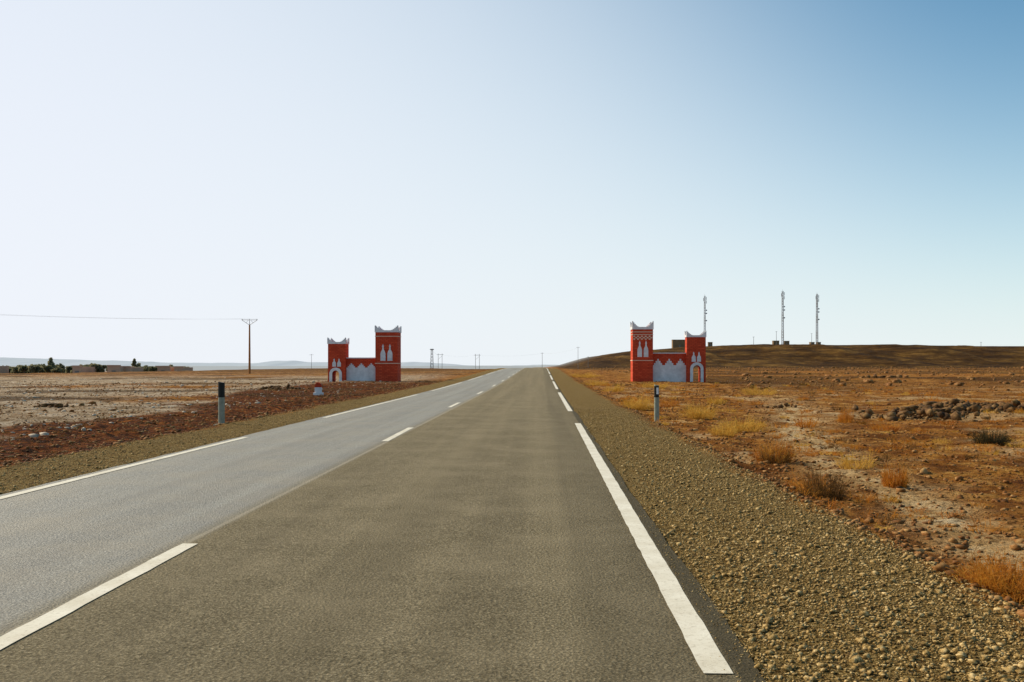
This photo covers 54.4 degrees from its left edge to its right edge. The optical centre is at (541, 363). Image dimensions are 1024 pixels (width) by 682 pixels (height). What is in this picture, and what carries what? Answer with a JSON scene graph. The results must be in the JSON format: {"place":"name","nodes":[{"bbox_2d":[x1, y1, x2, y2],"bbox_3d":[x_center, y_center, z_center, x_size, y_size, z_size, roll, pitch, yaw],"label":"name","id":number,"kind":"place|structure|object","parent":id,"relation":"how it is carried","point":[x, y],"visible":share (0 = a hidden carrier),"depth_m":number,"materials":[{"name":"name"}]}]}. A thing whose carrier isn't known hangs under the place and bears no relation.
{"place":"outdoors","nodes":[
{"label":"outdoors","id":0,"kind":"place"},
{"bbox_2d":[0,357,538,365],"bbox_3d":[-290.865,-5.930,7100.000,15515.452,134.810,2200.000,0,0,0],"label":"distant mountains","id":1,"kind":"structure","parent":0,"point":[4,361],"depth_m":7848.11,"materials":[{"name":"brown stone"}]},
{"bbox_2d":[0,368,765,681],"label":"asphalt road","id":2,"kind":"structure","parent":0,"point":[484,536],"depth_m":7.55,"materials":[{"name":"grey asphalt"}]},
{"bbox_2d":[0,370,498,498],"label":"road edge line","id":3,"kind":"object","parent":2,"relation":"on","point":[38,488],"visible":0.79,"depth_m":14.83,"materials":[{"name":"paint"}]},
{"bbox_2d":[0,370,519,649],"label":"road centre line","id":4,"kind":"object","parent":2,"relation":"on","point":[16,634],"visible":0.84,"depth_m":6.32,"materials":[{"name":"paint"}]},
{"bbox_2d":[547,368,732,673],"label":"road edge line","id":5,"kind":"object","parent":2,"relation":"on","point":[706,652],"visible":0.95,"depth_m":6.92,"materials":[{"name":"paint"}]},
{"bbox_2d":[0,344,1023,681],"bbox_3d":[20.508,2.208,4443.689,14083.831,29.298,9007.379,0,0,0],"label":"desert ground","id":6,"kind":"structure","parent":0,"point":[778,358],"depth_m":22.12,"materials":[{"name":"soil"}]},
{"bbox_2d":[0,366,8,372],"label":"clay house","id":7,"kind":"structure","parent":6,"relation":"on","point":[4,369],"depth_m":205.30,"materials":[{"name":"brick"}]},
{"bbox_2d":[33,403,84,407],"bbox_3d":[-17.995,1.548,36.834,1.411,0.205,1.588,0,0,10],"label":"rock pile","id":8,"kind":"object","parent":6,"relation":"on","point":[55,405],"visible":1,"depth_m":36.70,"materials":[{"name":"stone"}]},
{"bbox_2d":[72,365,95,372],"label":"clay house","id":9,"kind":"structure","parent":6,"relation":"on","point":[78,369],"depth_m":201.12,"materials":[{"name":"brick"}]},
{"bbox_2d":[2,357,185,373],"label":"distant trees","id":10,"kind":"object","parent":6,"relation":"on","point":[43,368],"visible":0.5,"depth_m":211.43,"materials":[{"name":"green plant"}]},
{"bbox_2d":[107,365,133,371],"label":"clay house","id":11,"kind":"structure","parent":6,"relation":"on","point":[115,368],"depth_m":200.00,"materials":[{"name":"brick"}]},
{"bbox_2d":[124,366,142,371],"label":"clay house","id":12,"kind":"structure","parent":6,"relation":"on","point":[130,369],"depth_m":203.44,"materials":[{"name":"brick"}]},
{"bbox_2d":[155,366,173,370],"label":"clay house","id":13,"kind":"structure","parent":6,"relation":"on","point":[164,368],"depth_m":240.00,"materials":[{"name":"brick"}]},
{"bbox_2d":[174,366,192,370],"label":"clay house","id":14,"kind":"structure","parent":6,"relation":"on","point":[179,368],"depth_m":240.00,"materials":[{"name":"brick"}]},
{"bbox_2d":[0,375,420,440],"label":"field stones","id":15,"kind":"object","parent":6,"relation":"on","point":[33,435],"visible":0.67,"depth_m":42.86,"materials":[{"name":"stone"}]},
{"bbox_2d":[213,382,224,425],"bbox_3d":[-8.206,1.117,25.442,0.290,1.320,0.260,0,0,0],"label":"delineator post","id":16,"kind":"object","parent":6,"relation":"on","point":[221,402],"visible":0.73,"depth_m":25.38,"materials":[{"name":"plastic"}]},
{"bbox_2d":[242,319,256,373],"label":"utility pole","id":17,"kind":"object","parent":6,"relation":"on","point":[249,363],"visible":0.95,"depth_m":141.91,"materials":[{"name":"brown wood"}]},
{"bbox_2d":[3,314,141,318],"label":"power line","id":18,"kind":"object","parent":17,"relation":"attached to","point":[76,317],"visible":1,"depth_m":123.23,"materials":[{"name":"metal"}]},
{"bbox_2d":[251,383,300,389],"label":"rock pile","id":19,"kind":"object","parent":6,"relation":"on","point":[271,387],"visible":0.95,"depth_m":61.26,"materials":[{"name":"stone"}]},
{"bbox_2d":[313,382,323,394],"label":"kilometre stone","id":20,"kind":"object","parent":6,"relation":"on","point":[318,388],"visible":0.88,"depth_m":52.06,"materials":[{"name":"red paint"}]},
{"bbox_2d":[327,325,401,381],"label":"kasbah gateway","id":21,"kind":"object","parent":6,"relation":"on","point":[384,364],"visible":0.98,"depth_m":86.00,"materials":[{"name":"red brick"}]},
{"bbox_2d":[475,354,479,368],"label":"utility pole","id":22,"kind":"object","parent":6,"relation":"on","point":[475,361],"visible":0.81,"depth_m":429.94,"materials":[{"name":"metal"}]},
{"bbox_2d":[0,379,1023,617],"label":"field stones","id":23,"kind":"object","parent":6,"relation":"on","point":[940,566],"visible":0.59,"depth_m":19.63,"materials":[{"name":"stone"}]},
{"bbox_2d":[571,371,601,377],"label":"dry shrub","id":24,"kind":"object","parent":6,"relation":"on","point":[587,376],"visible":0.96,"depth_m":103.78,"materials":[{"name":"yellow plant"}]},
{"bbox_2d":[578,379,609,385],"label":"dry shrub","id":25,"kind":"object","parent":6,"relation":"on","point":[596,383],"visible":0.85,"depth_m":72.96,"materials":[{"name":"yellow plant"}]},
{"bbox_2d":[602,384,624,391],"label":"dry shrub","id":26,"kind":"object","parent":6,"relation":"on","point":[616,388],"visible":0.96,"depth_m":58.04,"materials":[{"name":"yellow plant"}]},
{"bbox_2d":[617,397,637,405],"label":"dry shrub","id":27,"kind":"object","parent":6,"relation":"on","point":[627,401],"visible":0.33,"depth_m":38.54,"materials":[{"name":"orange plant"}]},
{"bbox_2d":[621,392,653,409],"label":"dry shrub","id":28,"kind":"object","parent":6,"relation":"on","point":[639,405],"visible":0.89,"depth_m":35.24,"materials":[{"name":"yellow plant"}]},
{"bbox_2d":[638,381,670,387],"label":"dry shrub","id":29,"kind":"object","parent":6,"relation":"on","point":[651,385],"visible":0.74,"depth_m":66.02,"materials":[{"name":"yellow plant"}]},
{"bbox_2d":[654,384,660,422],"bbox_3d":[3.142,1.199,27.450,0.290,1.266,0.260,0,0,0],"label":"delineator post","id":30,"kind":"object","parent":6,"relation":"on","point":[656,402],"visible":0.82,"depth_m":27.39,"materials":[{"name":"plastic"}]},
{"bbox_2d":[630,321,705,381],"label":"kasbah gateway","id":31,"kind":"object","parent":6,"relation":"on","point":[648,364],"visible":0.98,"depth_m":86.00,"materials":[{"name":"red brick"}]},
{"bbox_2d":[659,397,682,406],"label":"dry shrub","id":32,"kind":"object","parent":6,"relation":"on","point":[670,404],"visible":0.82,"depth_m":38.11,"materials":[{"name":"orange plant"}]},
{"bbox_2d":[672,340,684,347],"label":"mud brick house","id":33,"kind":"structure","parent":6,"relation":"on","point":[677,343],"depth_m":645.00,"materials":[{"name":"paint"}]},
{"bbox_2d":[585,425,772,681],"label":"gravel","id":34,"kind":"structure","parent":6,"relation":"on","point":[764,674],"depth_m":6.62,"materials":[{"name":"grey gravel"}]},
{"bbox_2d":[675,401,717,419],"bbox_3d":[4.703,1.357,29.966,1.448,0.632,1.404,0,0,18],"label":"dry shrub","id":35,"kind":"object","parent":6,"relation":"on","point":[697,415],"visible":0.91,"depth_m":29.72,"materials":[{"name":"yellow plant"}]},
{"bbox_2d":[703,296,706,331],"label":"telecom mast","id":36,"kind":"object","parent":6,"relation":"on","point":[705,300],"visible":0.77,"depth_m":689.47,"materials":[{"name":"metal"}]},
{"bbox_2d":[704,396,727,404],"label":"dry shrub","id":37,"kind":"object","parent":6,"relation":"on","point":[717,401],"visible":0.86,"depth_m":40.32,"materials":[{"name":"yellow plant"}]},
{"bbox_2d":[706,423,739,435],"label":"dry shrub","id":38,"kind":"object","parent":6,"relation":"on","point":[730,433],"visible":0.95,"depth_m":22.53,"materials":[{"name":"yellow plant"}]},
{"bbox_2d":[718,413,774,431],"bbox_3d":[5.030,1.437,24.552,1.549,0.497,1.457,0,0,0],"label":"dry shrub","id":39,"kind":"object","parent":6,"relation":"on","point":[745,425],"visible":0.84,"depth_m":24.39,"materials":[{"name":"yellow plant"}]},
{"bbox_2d":[737,386,782,394],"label":"dry shrub","id":40,"kind":"object","parent":6,"relation":"on","point":[761,393],"visible":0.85,"depth_m":52.76,"materials":[{"name":"yellow plant"}]},
{"bbox_2d":[750,447,793,463],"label":"dry shrub","id":41,"kind":"object","parent":6,"relation":"on","point":[786,460],"visible":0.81,"depth_m":16.41,"materials":[{"name":"brown plant"}]},
{"bbox_2d":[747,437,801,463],"bbox_3d":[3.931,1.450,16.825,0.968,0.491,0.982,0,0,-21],"label":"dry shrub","id":42,"kind":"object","parent":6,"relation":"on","point":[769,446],"visible":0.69,"depth_m":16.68,"materials":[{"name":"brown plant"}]},
{"bbox_2d":[754,442,795,463],"bbox_3d":[3.910,1.502,16.779,0.775,0.368,0.772,0,0,27],"label":"dry shrub","id":43,"kind":"object","parent":6,"relation":"on","point":[773,453],"visible":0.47,"depth_m":16.67,"materials":[{"name":"brown plant"}]},
{"bbox_2d":[755,403,800,407],"bbox_3d":[8.898,1.573,37.287,1.641,0.232,1.025,0,0,-35],"label":"rock pile","id":44,"kind":"object","parent":6,"relation":"on","point":[782,406],"visible":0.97,"depth_m":37.07,"materials":[{"name":"stone"}]},
{"bbox_2d":[781,291,784,343],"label":"telecom mast","id":45,"kind":"object","parent":6,"relation":"on","point":[783,306],"visible":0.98,"depth_m":689.45,"materials":[{"name":"metal"}]},
{"bbox_2d":[573,366,1023,390],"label":"field stones","id":46,"kind":"object","parent":6,"relation":"on","point":[752,385],"visible":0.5,"depth_m":138.55,"materials":[{"name":"stone"}]},
{"bbox_2d":[791,414,821,427],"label":"dry shrub","id":47,"kind":"object","parent":6,"relation":"on","point":[807,424],"visible":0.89,"depth_m":25.96,"materials":[{"name":"orange plant"}]},
{"bbox_2d":[590,382,1023,604],"bbox_3d":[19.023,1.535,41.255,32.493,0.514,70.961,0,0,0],"label":"dry grass","id":48,"kind":"structure","parent":6,"relation":"on","point":[878,450],"depth_m":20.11,"materials":[{"name":"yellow plant"}]},
{"bbox_2d":[781,468,837,492],"bbox_3d":[3.383,1.482,12.613,0.861,0.366,0.926,0,0,0],"label":"dry shrub","id":49,"kind":"object","parent":6,"relation":"on","point":[795,484],"visible":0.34,"depth_m":12.62,"materials":[{"name":"brown plant"}]},
{"bbox_2d":[816,294,819,343],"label":"telecom mast","id":50,"kind":"object","parent":6,"relation":"on","point":[817,301],"visible":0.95,"depth_m":689.45,"materials":[{"name":"metal"}]},
{"bbox_2d":[799,450,845,456],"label":"dry shrub","id":51,"kind":"object","parent":6,"relation":"on","point":[814,455],"visible":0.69,"depth_m":17.93,"materials":[{"name":"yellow plant"}]},
{"bbox_2d":[790,464,856,499],"bbox_3d":[3.396,1.435,12.198,0.806,0.470,0.830,0,0,0],"label":"dry shrub","id":52,"kind":"object","parent":6,"relation":"on","point":[832,493],"visible":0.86,"depth_m":12.12,"materials":[{"name":"brown plant"}]},
{"bbox_2d":[834,405,855,422],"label":"dry shrub","id":53,"kind":"object","parent":6,"relation":"on","point":[844,415],"visible":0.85,"depth_m":28.84,"materials":[{"name":"orange plant"}]},
{"bbox_2d":[831,450,882,469],"bbox_3d":[4.978,1.483,15.581,0.824,0.369,0.945,0,0,0],"label":"dry shrub","id":54,"kind":"object","parent":6,"relation":"on","point":[847,464],"visible":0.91,"depth_m":15.59,"materials":[{"name":"yellow plant"}]},
{"bbox_2d":[866,421,901,431],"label":"dry shrub","id":55,"kind":"object","parent":6,"relation":"on","point":[879,427],"visible":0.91,"depth_m":25.00,"materials":[{"name":"orange plant"}]},
{"bbox_2d":[866,374,902,377],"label":"rock pile","id":56,"kind":"object","parent":6,"relation":"on","point":[884,376],"visible":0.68,"depth_m":117.48,"materials":[{"name":"stone"}]},
{"bbox_2d":[880,461,915,487],"bbox_3d":[4.702,1.468,13.245,0.473,0.401,0.471,0,0,36],"label":"dry shrub","id":57,"kind":"object","parent":6,"relation":"on","point":[891,481],"visible":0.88,"depth_m":13.21,"materials":[{"name":"orange plant"}]},
{"bbox_2d":[917,394,940,403],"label":"dry shrub","id":58,"kind":"object","parent":6,"relation":"on","point":[927,399],"visible":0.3,"depth_m":40.46,"materials":[{"name":"orange plant"}]},
{"bbox_2d":[851,398,1023,421],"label":"rock pile","id":59,"kind":"object","parent":6,"relation":"on","point":[953,408],"visible":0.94,"depth_m":33.34,"materials":[{"name":"stone"}]},
{"bbox_2d":[943,544,1023,603],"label":"dry shrub","id":60,"kind":"object","parent":6,"relation":"on","point":[988,576],"visible":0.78,"depth_m":7.03,"materials":[{"name":"orange plant"}]},
{"bbox_2d":[968,426,1016,445],"bbox_3d":[9.372,1.496,20.827,1.085,0.420,1.193,0,0,0],"label":"dry shrub","id":61,"kind":"object","parent":6,"relation":"on","point":[983,438],"visible":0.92,"depth_m":20.71,"materials":[{"name":"brown plant"}]},
{"bbox_2d":[991,571,1023,601],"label":"dry shrub","id":62,"kind":"object","parent":6,"relation":"on","point":[1010,587],"visible":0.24,"depth_m":6.97,"materials":[{"name":"brown plant"}]},
{"bbox_2d":[0,397,1023,681],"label":"gravel","id":63,"kind":"structure","parent":0,"point":[880,635],"depth_m":7.07,"materials":[{"name":"gravel"}]},
{"bbox_2d":[0,379,1023,588],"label":"dry grass","id":64,"kind":"structure","parent":0,"point":[832,445],"depth_m":24.59,"materials":[{"name":"brown plant"}]},
{"bbox_2d":[0,0,1023,365],"label":"sky","id":65,"kind":"structure","parent":0,"point":[500,181],"materials":[{"name":"blue"}]}
]}

